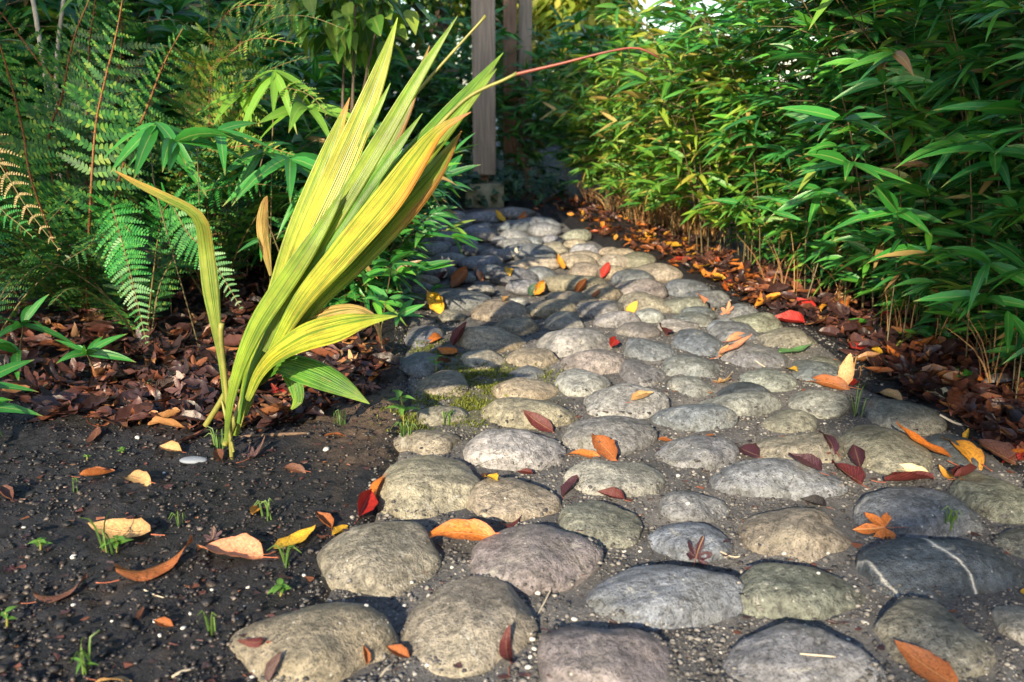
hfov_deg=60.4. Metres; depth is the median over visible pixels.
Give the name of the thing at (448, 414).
grass tuft
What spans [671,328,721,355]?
cobblestone
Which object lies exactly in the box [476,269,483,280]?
fallen leaf
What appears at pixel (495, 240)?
cobblestone
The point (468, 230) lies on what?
cobblestone
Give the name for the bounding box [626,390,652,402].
fallen leaf
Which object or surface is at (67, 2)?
bamboo shoot
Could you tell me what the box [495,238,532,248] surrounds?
cobblestone
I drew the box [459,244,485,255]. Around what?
cobblestone
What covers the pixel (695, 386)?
cobblestone
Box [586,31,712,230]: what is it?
bamboo clump
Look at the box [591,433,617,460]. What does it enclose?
fallen leaf
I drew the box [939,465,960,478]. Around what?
fallen leaf
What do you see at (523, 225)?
cobblestone
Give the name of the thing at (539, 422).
fallen leaf
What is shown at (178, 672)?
twig
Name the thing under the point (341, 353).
fallen leaf
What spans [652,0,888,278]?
bamboo clump
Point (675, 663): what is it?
gravel
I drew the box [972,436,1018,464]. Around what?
fallen leaf
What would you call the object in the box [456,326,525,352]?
cobblestone
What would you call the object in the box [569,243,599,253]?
cobblestone
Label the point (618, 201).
dry grass tuft
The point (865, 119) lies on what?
bamboo clump
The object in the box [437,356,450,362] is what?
fallen leaf
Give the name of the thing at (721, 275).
fallen leaf
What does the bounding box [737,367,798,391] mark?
cobblestone
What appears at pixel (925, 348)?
fallen leaf
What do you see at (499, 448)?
cobblestone
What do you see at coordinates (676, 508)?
cobblestone
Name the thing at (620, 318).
cobblestone
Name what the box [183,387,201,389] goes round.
fallen leaf
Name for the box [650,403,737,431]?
cobblestone
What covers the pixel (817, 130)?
bamboo clump
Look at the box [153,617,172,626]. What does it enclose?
fallen leaf
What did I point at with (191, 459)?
pebble
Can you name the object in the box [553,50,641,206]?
bamboo clump
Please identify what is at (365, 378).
fallen leaf
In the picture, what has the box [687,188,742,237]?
dry grass tuft
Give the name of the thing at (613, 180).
bamboo clump
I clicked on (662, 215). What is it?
dry grass tuft
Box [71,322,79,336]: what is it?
fallen leaf
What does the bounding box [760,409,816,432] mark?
cobblestone
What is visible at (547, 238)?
cobblestone
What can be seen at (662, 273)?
cobblestone
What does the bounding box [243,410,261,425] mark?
fallen leaf
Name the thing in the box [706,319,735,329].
cobblestone
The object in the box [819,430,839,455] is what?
fallen leaf
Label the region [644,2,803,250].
bamboo clump
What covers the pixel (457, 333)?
fallen leaf
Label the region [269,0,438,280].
shrub
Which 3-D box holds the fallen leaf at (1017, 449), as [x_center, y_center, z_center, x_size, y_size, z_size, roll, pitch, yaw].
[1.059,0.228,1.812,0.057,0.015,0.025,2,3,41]
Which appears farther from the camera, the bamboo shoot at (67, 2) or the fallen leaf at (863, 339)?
the bamboo shoot at (67, 2)
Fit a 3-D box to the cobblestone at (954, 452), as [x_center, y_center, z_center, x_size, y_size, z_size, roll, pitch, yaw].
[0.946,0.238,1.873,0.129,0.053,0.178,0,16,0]
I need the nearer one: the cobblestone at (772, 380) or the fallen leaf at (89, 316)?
the cobblestone at (772, 380)
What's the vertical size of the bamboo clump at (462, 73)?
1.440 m
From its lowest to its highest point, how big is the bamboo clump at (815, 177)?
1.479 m
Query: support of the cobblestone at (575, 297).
on the path bed
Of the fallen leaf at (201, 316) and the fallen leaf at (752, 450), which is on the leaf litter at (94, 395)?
the fallen leaf at (201, 316)
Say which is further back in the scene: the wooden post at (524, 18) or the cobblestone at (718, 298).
the wooden post at (524, 18)
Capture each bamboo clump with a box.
[0,0,135,212]
[0,0,154,188]
[0,0,255,201]
[0,4,61,151]
[12,0,255,238]
[46,0,309,269]
[125,0,353,162]
[127,0,361,280]
[144,0,339,249]
[171,0,362,133]
[186,109,372,265]
[210,0,363,176]
[235,139,472,289]
[237,132,482,324]
[239,115,382,269]
[299,0,372,123]
[317,0,408,126]
[322,34,437,122]
[333,0,523,151]
[361,190,457,301]
[394,2,517,177]
[400,139,450,259]
[404,39,534,177]
[461,4,615,170]
[496,25,609,187]
[520,41,645,193]
[521,43,618,199]
[533,0,660,188]
[536,37,642,214]
[542,3,721,195]
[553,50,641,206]
[561,62,659,222]
[568,0,768,255]
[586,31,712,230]
[590,55,714,242]
[595,36,684,208]
[599,42,702,201]
[633,0,769,135]
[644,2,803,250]
[644,41,725,223]
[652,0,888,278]
[657,0,831,269]
[667,69,768,233]
[696,180,772,252]
[705,128,872,243]
[710,0,934,296]
[717,135,792,245]
[718,1,879,262]
[727,0,1014,320]
[739,168,882,295]
[743,194,826,275]
[757,187,869,283]
[759,0,1023,330]
[777,157,1012,316]
[780,0,931,155]
[782,24,930,199]
[786,0,1007,250]
[803,108,919,206]
[813,198,955,325]
[816,0,1023,307]
[826,24,1009,177]
[831,0,1023,363]
[840,159,1023,345]
[844,193,984,337]
[868,216,1023,339]
[891,196,1023,377]
[904,0,1023,201]
[905,0,1023,326]
[933,17,1018,160]
[938,194,1023,376]
[939,0,1023,363]
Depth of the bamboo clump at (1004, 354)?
2.23 m
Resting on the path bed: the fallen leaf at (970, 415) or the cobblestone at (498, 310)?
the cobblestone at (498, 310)
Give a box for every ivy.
[428,158,491,206]
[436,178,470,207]
[451,153,525,197]
[489,155,568,205]
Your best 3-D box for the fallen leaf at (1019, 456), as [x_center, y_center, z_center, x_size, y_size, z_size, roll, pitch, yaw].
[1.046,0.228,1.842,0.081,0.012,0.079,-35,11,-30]
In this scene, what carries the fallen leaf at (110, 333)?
on the leaf litter at (94, 395)
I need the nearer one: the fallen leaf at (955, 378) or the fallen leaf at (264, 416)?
the fallen leaf at (264, 416)
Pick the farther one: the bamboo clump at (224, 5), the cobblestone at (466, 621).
the bamboo clump at (224, 5)
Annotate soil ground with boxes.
[0,92,1023,681]
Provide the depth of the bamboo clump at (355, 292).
2.87 m
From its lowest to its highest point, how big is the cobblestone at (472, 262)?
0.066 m
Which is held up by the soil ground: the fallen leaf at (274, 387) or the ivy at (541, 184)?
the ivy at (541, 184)
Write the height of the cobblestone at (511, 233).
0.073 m
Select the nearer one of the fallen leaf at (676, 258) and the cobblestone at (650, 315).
the cobblestone at (650, 315)
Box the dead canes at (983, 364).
[943,325,989,382]
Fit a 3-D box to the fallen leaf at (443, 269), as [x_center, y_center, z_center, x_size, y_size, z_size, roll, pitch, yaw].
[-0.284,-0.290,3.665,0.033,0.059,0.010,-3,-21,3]
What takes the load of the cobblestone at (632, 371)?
on the path bed
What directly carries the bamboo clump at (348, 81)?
on the soil ground
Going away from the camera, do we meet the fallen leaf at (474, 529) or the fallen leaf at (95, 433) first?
the fallen leaf at (474, 529)
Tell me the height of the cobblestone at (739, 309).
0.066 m
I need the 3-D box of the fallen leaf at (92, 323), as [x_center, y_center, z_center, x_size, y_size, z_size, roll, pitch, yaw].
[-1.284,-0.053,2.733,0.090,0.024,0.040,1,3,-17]
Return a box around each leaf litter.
[0,253,401,432]
[512,195,772,306]
[523,188,1023,460]
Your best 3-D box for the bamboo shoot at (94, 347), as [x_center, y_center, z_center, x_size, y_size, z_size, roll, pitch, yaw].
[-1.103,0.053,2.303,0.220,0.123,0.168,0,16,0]
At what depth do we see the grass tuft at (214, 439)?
1.87 m
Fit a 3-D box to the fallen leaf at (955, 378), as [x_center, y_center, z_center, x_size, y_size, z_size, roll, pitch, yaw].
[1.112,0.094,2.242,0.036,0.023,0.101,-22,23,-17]
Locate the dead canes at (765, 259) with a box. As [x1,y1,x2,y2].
[738,230,799,292]
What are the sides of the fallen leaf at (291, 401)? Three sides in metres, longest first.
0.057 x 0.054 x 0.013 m
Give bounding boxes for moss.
[361,329,562,437]
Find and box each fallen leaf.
[0,485,13,499]
[1,564,16,571]
[21,572,86,603]
[36,348,70,362]
[36,401,68,414]
[37,316,62,324]
[63,315,78,323]
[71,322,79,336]
[72,466,114,476]
[83,311,103,319]
[83,320,113,326]
[84,361,97,369]
[86,426,100,446]
[87,676,130,681]
[88,518,164,537]
[94,414,127,427]
[96,533,192,582]
[102,329,121,337]
[122,470,155,485]
[135,341,151,354]
[136,606,143,619]
[141,318,158,325]
[152,377,173,395]
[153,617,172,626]
[157,323,185,337]
[159,440,185,452]
[162,357,186,366]
[166,323,191,341]
[176,427,206,441]
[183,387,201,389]
[189,312,205,324]
[196,533,277,558]
[203,405,221,415]
[203,526,221,542]
[212,449,223,462]
[228,274,243,278]
[237,436,264,462]
[237,637,271,647]
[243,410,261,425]
[249,505,259,514]
[255,407,288,420]
[260,394,281,404]
[262,525,315,554]
[264,651,280,681]
[266,383,285,393]
[270,403,290,408]
[281,414,298,421]
[284,463,309,472]
[290,393,309,407]
[316,511,333,529]
[324,432,344,436]
[325,360,360,373]
[332,525,347,535]
[338,350,342,359]
[345,349,357,361]
[355,489,377,522]
[360,365,368,380]
[363,645,370,663]
[367,372,379,382]
[370,473,386,494]
[386,644,408,657]
[425,333,440,342]
[426,290,443,313]
[428,519,500,540]
[435,270,446,279]
[437,347,458,354]
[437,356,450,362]
[440,267,447,277]
[450,266,467,288]
[450,321,466,347]
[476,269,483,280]
[484,473,498,480]
[495,513,521,527]
[496,209,505,221]
[499,624,512,669]
[505,266,512,275]
[511,247,520,256]
[517,468,532,473]
[518,212,527,218]
[523,410,553,432]
[527,283,535,295]
[534,280,544,294]
[556,254,565,268]
[560,475,578,498]
[569,449,599,458]
[575,278,586,291]
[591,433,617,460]
[592,290,599,296]
[597,487,630,501]
[600,262,609,277]
[609,336,619,347]
[626,300,637,311]
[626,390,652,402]
[659,322,672,335]
[659,437,670,440]
[666,242,681,246]
[671,256,690,259]
[686,536,711,566]
[687,266,702,271]
[697,293,707,302]
[705,268,716,277]
[710,334,751,358]
[713,273,725,279]
[713,373,730,382]
[718,344,728,356]
[720,301,733,314]
[725,332,743,342]
[736,443,762,457]
[755,292,779,307]
[775,310,812,324]
[778,342,812,351]
[786,366,796,370]
[788,453,828,475]
[793,297,818,308]
[800,494,832,508]
[801,374,859,389]
[819,304,827,310]
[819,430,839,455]
[820,296,834,303]
[831,459,869,488]
[837,353,854,384]
[848,338,868,344]
[848,444,865,466]
[850,342,865,349]
[850,378,858,385]
[852,512,907,539]
[865,366,896,372]
[871,471,933,482]
[872,346,882,352]
[873,388,906,399]
[887,345,898,356]
[894,639,957,681]
[896,421,962,466]
[897,323,909,339]
[897,463,927,471]
[899,376,912,384]
[909,334,935,346]
[912,337,935,345]
[913,391,929,402]
[923,343,944,360]
[924,387,947,397]
[933,370,958,382]
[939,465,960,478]
[942,437,991,470]
[948,463,976,479]
[958,415,980,428]
[961,410,991,419]
[962,428,969,437]
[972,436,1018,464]
[980,392,1001,400]
[988,420,1021,424]
[991,426,1013,442]
[1002,444,1023,462]
[1011,448,1023,452]
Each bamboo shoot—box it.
[0,294,73,379]
[0,360,41,436]
[18,263,107,315]
[54,334,134,367]
[57,0,89,183]
[100,121,279,349]
[130,263,197,313]
[193,70,349,283]
[217,141,317,251]
[358,229,427,330]
[363,285,424,351]
[745,183,855,297]
[779,69,933,340]
[826,185,968,345]
[909,99,1023,398]
[915,246,1023,390]
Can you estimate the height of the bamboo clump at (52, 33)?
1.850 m
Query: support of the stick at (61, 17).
on the soil ground
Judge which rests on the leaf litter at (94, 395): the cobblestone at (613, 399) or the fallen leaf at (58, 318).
the fallen leaf at (58, 318)
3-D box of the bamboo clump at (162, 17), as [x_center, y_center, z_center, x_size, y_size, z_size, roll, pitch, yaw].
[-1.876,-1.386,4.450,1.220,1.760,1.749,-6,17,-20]
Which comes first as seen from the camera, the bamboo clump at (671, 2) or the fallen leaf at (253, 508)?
the fallen leaf at (253, 508)
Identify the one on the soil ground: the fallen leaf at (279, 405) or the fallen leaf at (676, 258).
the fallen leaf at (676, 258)
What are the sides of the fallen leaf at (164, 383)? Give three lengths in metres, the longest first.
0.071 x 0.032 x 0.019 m
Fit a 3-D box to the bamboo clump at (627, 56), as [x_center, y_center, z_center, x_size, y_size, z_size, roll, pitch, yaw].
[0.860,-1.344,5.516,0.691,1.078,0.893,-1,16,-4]
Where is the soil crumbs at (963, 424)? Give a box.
[706,282,1022,463]
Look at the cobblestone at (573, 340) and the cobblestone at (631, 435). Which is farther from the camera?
the cobblestone at (573, 340)
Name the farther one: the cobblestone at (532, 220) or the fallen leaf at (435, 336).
the cobblestone at (532, 220)
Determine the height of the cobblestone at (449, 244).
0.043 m
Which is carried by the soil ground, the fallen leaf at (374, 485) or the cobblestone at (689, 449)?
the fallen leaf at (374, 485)
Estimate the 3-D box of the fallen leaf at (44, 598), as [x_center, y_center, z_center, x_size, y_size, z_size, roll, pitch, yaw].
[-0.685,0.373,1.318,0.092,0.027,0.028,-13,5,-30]
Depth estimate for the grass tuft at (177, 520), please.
1.53 m
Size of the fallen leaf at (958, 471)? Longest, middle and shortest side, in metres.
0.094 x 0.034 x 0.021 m
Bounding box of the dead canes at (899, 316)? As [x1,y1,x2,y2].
[880,261,916,342]
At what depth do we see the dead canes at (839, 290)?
3.11 m
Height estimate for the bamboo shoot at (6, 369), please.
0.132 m
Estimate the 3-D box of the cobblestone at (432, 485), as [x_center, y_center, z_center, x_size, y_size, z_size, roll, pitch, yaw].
[-0.158,0.283,1.704,0.212,0.087,0.247,0,16,0]
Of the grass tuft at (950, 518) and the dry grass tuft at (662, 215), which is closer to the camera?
the grass tuft at (950, 518)
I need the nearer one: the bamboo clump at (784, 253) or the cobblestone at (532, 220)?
the bamboo clump at (784, 253)
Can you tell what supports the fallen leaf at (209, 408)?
on the soil ground
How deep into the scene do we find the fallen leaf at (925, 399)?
2.19 m
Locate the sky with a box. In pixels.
[396,0,836,87]
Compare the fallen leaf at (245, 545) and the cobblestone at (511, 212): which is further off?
the cobblestone at (511, 212)
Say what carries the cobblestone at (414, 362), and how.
on the path bed
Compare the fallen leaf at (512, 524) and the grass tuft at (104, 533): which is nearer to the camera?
the grass tuft at (104, 533)
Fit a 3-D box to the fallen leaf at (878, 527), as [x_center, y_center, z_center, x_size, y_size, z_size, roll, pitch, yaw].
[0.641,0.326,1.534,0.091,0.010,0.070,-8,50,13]
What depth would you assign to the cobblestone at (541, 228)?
4.75 m
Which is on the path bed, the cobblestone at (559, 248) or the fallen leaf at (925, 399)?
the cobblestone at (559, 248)
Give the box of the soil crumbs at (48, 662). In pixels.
[0,356,407,681]
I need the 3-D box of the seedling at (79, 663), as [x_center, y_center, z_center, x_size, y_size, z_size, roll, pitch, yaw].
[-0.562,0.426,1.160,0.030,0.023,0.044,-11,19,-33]
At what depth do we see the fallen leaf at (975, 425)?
1.98 m
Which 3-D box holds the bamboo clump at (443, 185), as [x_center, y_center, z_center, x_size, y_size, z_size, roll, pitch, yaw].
[-0.597,-0.466,3.321,0.798,0.638,1.461,-9,19,-30]
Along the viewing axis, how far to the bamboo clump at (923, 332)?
2.64 m
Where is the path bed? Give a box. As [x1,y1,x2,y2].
[328,204,1023,681]
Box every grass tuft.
[69,630,98,675]
[79,509,113,554]
[168,511,185,525]
[197,611,216,634]
[204,426,224,448]
[254,498,272,520]
[268,538,300,567]
[333,409,345,424]
[393,420,417,436]
[442,409,453,424]
[560,172,622,206]
[583,173,654,215]
[611,186,668,220]
[621,184,687,228]
[640,193,696,230]
[643,185,707,234]
[647,187,734,242]
[662,200,714,228]
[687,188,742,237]
[839,383,869,416]
[942,506,961,529]
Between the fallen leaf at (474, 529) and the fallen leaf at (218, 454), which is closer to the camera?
the fallen leaf at (474, 529)
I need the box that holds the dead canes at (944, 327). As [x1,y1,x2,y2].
[929,289,957,338]
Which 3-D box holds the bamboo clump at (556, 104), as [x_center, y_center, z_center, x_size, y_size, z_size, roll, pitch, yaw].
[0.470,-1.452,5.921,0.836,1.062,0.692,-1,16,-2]
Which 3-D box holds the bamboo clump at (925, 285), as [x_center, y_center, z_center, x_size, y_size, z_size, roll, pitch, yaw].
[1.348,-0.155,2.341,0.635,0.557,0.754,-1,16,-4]
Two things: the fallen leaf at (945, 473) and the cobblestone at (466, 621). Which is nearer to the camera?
the cobblestone at (466, 621)
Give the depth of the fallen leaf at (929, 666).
1.17 m
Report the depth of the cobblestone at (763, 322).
2.83 m
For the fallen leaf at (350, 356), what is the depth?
2.42 m
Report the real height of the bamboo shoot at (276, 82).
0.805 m
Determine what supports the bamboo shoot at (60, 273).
on the leaf litter at (94, 395)
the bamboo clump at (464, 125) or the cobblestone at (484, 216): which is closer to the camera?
the cobblestone at (484, 216)
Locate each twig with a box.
[171,668,191,677]
[240,432,305,437]
[379,662,393,676]
[537,587,551,615]
[720,551,747,557]
[800,653,835,656]
[939,414,968,426]
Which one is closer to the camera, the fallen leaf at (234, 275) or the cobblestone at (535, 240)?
the fallen leaf at (234, 275)
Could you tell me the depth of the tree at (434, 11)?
9.83 m
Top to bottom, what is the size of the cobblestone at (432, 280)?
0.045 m
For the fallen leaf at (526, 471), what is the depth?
1.77 m
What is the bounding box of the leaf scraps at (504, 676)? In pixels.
[393,287,1015,681]
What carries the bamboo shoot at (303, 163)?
on the leaf litter at (94, 395)
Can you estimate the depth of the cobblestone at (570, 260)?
3.89 m
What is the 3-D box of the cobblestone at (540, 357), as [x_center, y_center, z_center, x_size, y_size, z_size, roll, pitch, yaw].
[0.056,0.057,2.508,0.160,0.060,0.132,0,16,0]
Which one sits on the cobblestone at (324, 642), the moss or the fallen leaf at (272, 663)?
the fallen leaf at (272, 663)
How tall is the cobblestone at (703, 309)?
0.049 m
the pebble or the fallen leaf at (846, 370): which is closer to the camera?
the pebble
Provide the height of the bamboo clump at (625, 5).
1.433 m
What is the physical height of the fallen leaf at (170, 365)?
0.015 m
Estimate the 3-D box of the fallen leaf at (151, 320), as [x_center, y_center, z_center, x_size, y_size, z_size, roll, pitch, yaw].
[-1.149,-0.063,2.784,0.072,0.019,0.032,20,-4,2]
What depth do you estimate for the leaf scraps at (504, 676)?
1.44 m
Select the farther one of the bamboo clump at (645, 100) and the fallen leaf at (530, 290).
the bamboo clump at (645, 100)
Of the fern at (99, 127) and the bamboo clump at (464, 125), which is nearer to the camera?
the fern at (99, 127)
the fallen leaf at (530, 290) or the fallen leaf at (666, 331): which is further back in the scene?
the fallen leaf at (530, 290)
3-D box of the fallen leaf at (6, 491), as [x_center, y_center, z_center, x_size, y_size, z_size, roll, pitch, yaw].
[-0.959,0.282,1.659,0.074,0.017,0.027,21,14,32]
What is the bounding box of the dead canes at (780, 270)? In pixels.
[762,234,803,295]
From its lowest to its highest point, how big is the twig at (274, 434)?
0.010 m
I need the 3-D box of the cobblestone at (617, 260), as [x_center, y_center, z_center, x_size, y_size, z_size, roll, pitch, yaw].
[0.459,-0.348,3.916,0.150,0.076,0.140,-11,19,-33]
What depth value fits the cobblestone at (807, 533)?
1.47 m
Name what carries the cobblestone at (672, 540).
on the path bed
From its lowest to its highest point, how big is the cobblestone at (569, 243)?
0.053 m
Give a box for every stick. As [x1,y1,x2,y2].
[30,0,74,276]
[54,0,65,286]
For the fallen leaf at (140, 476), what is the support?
on the soil ground
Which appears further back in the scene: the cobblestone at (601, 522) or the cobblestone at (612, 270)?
the cobblestone at (612, 270)
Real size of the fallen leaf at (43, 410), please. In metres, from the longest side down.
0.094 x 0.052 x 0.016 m
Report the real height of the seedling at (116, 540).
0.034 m
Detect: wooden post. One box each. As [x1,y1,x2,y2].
[465,0,503,207]
[503,0,531,187]
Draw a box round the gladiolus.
[115,15,658,458]
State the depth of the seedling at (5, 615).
1.26 m
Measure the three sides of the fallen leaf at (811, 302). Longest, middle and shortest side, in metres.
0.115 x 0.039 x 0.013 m
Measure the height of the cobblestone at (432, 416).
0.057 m
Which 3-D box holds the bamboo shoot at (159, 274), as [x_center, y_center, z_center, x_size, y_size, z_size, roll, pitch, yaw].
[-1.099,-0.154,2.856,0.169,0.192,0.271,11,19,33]
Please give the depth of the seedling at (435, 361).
2.38 m
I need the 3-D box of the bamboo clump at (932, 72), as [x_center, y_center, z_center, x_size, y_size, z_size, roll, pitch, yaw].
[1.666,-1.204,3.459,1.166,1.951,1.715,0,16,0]
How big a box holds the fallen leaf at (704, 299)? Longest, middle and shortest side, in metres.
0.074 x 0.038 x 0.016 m
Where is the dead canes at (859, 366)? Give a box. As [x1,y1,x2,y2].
[853,355,874,377]
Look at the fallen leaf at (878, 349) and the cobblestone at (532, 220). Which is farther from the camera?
the cobblestone at (532, 220)
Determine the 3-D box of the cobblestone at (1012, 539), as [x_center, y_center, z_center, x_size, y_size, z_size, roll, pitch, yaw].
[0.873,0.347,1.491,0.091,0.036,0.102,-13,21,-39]
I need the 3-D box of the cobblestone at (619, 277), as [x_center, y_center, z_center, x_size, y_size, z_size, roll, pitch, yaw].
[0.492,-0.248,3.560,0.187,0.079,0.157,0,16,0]
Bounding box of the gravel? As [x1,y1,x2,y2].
[245,279,1023,681]
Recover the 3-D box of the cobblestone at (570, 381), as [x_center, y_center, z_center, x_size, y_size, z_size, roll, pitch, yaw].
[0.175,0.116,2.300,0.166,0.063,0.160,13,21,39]
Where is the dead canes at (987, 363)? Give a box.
[959,294,1023,384]
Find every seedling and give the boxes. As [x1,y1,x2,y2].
[0,606,16,626]
[28,537,51,549]
[71,655,97,673]
[100,534,133,552]
[267,578,290,596]
[384,390,418,425]
[427,355,442,371]
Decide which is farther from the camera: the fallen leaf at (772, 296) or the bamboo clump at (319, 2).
the bamboo clump at (319, 2)
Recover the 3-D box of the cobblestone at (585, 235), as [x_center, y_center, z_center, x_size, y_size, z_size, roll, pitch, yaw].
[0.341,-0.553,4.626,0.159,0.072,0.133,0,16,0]
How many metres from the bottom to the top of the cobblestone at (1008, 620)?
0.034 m
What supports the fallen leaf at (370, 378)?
on the leaf litter at (94, 395)
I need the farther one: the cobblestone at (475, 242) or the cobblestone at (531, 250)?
the cobblestone at (475, 242)
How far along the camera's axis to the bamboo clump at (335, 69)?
4.65 m
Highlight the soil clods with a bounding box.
[0,384,392,681]
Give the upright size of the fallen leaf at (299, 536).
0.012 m
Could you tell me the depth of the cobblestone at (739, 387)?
2.21 m
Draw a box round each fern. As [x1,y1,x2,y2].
[0,0,185,319]
[0,121,180,297]
[0,126,187,266]
[0,134,147,329]
[2,182,244,342]
[4,0,347,305]
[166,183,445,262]
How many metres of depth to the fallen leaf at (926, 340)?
2.54 m
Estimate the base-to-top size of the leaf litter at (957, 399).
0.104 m
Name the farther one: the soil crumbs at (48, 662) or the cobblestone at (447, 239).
the cobblestone at (447, 239)
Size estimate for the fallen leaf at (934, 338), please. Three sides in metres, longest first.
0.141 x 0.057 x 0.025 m
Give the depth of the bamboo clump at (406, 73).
6.98 m
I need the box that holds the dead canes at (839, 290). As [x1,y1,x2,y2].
[807,254,851,302]
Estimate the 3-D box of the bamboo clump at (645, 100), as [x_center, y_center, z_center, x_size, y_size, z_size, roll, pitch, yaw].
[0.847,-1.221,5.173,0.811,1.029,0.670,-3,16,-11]
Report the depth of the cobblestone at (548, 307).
3.02 m
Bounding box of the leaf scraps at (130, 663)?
[0,286,405,681]
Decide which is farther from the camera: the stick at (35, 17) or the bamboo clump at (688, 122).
the bamboo clump at (688, 122)
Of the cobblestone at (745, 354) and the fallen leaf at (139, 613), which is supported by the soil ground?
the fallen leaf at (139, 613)
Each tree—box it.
[316,4,424,121]
[353,0,556,155]
[372,1,464,98]
[429,0,551,128]
[497,17,659,134]
[502,0,647,155]
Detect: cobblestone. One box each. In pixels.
[230,602,398,681]
[317,521,441,597]
[375,455,479,520]
[393,429,460,454]
[397,352,443,376]
[402,575,538,677]
[404,325,443,347]
[408,283,436,297]
[413,274,440,285]
[413,289,491,311]
[415,370,469,396]
[415,406,468,425]
[416,242,449,256]
[423,266,456,278]
[429,231,464,245]
[430,252,466,266]
[434,241,451,247]
[437,309,465,322]
[443,211,464,219]
[446,218,471,227]
[448,272,475,283]
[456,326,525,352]
[458,255,503,269]
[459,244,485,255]
[460,348,504,369]
[461,224,495,234]
[462,240,478,244]
[463,428,565,471]
[465,211,502,222]
[466,477,561,521]
[467,285,495,295]
[470,231,496,242]
[470,523,603,595]
[471,299,532,321]
[474,264,500,278]
[478,249,512,261]
[480,397,578,429]
[489,266,538,286]
[490,236,506,244]
[492,377,558,399]
[494,317,539,335]
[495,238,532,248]
[496,220,530,231]
[499,207,535,218]
[500,229,528,238]
[503,244,556,260]
[505,279,545,295]
[505,348,558,367]
[507,256,559,269]
[508,366,545,378]
[510,297,528,305]
[517,216,562,227]
[525,236,542,243]
[525,299,575,318]
[527,222,561,235]
[527,266,557,280]
[536,328,616,357]
[537,625,672,681]
[542,235,564,243]
[542,241,568,254]
[543,274,607,291]
[543,311,583,329]
[545,291,597,305]
[554,368,611,396]
[557,500,642,549]
[559,250,601,261]
[560,349,625,374]
[561,415,657,455]
[562,229,591,241]
[562,254,596,268]
[563,238,585,248]
[563,459,665,497]
[567,262,600,276]
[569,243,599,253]
[575,300,623,318]
[582,284,622,300]
[583,383,669,418]
[586,564,743,630]
[592,311,640,327]
[597,254,628,268]
[597,265,623,279]
[598,247,614,255]
[603,248,634,255]
[610,269,655,286]
[614,321,660,338]
[615,278,667,298]
[617,291,671,312]
[618,359,666,386]
[623,338,677,360]
[624,251,656,268]
[632,263,682,282]
[634,308,664,322]
[647,522,734,564]
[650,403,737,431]
[654,435,738,469]
[658,318,699,331]
[659,491,728,523]
[660,354,720,377]
[665,279,710,297]
[665,296,708,313]
[667,376,712,397]
[671,311,712,326]
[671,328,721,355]
[680,306,715,319]
[685,290,729,307]
[699,391,782,416]
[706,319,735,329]
[707,321,758,342]
[709,458,847,500]
[715,342,787,368]
[717,382,769,395]
[718,303,758,318]
[723,623,886,681]
[729,312,782,332]
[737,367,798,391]
[738,507,851,562]
[739,562,865,622]
[749,432,844,462]
[756,327,817,347]
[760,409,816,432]
[786,389,851,418]
[792,360,838,386]
[810,356,841,367]
[840,425,932,474]
[853,487,985,538]
[855,537,1023,601]
[861,398,947,435]
[872,597,996,679]
[925,434,985,470]
[949,472,1023,524]
[991,605,1023,645]
[993,528,1023,558]
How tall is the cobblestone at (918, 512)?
0.082 m
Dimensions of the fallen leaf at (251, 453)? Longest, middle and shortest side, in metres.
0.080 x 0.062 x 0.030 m
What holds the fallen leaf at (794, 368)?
on the path bed
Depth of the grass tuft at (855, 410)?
2.09 m
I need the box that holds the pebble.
[179,456,206,463]
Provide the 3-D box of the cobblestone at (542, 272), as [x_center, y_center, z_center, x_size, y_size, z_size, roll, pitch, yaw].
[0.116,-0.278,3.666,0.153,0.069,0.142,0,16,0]
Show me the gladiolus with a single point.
(353, 215)
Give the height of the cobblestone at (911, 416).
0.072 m
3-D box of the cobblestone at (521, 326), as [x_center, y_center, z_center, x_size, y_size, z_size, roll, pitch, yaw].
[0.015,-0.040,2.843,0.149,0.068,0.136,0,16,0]
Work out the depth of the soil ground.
1.67 m
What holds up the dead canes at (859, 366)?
on the soil ground
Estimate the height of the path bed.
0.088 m
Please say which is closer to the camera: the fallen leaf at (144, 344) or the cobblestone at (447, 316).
the fallen leaf at (144, 344)
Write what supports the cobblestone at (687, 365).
on the path bed
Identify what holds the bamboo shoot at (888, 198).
on the leaf litter at (957, 399)
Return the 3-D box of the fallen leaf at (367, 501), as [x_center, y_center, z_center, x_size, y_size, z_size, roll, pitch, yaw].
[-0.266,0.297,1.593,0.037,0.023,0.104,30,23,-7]
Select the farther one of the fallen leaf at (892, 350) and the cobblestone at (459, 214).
the cobblestone at (459, 214)
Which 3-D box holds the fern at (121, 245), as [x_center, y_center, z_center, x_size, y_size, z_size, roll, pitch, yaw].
[-1.115,-0.244,2.677,0.718,0.498,0.776,0,16,0]
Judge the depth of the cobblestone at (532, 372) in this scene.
2.36 m
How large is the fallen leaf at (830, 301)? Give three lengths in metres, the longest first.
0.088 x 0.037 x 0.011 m
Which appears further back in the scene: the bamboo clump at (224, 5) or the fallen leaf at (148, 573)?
the bamboo clump at (224, 5)
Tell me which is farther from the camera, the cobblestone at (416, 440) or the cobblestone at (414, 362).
the cobblestone at (414, 362)
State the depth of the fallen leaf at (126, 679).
1.14 m
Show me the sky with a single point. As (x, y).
(708, 2)
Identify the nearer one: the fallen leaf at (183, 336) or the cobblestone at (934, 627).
the cobblestone at (934, 627)
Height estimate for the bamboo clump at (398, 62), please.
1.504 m
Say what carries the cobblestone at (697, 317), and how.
on the path bed
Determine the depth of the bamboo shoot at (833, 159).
2.18 m
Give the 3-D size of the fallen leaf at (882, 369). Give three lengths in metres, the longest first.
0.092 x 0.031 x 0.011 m

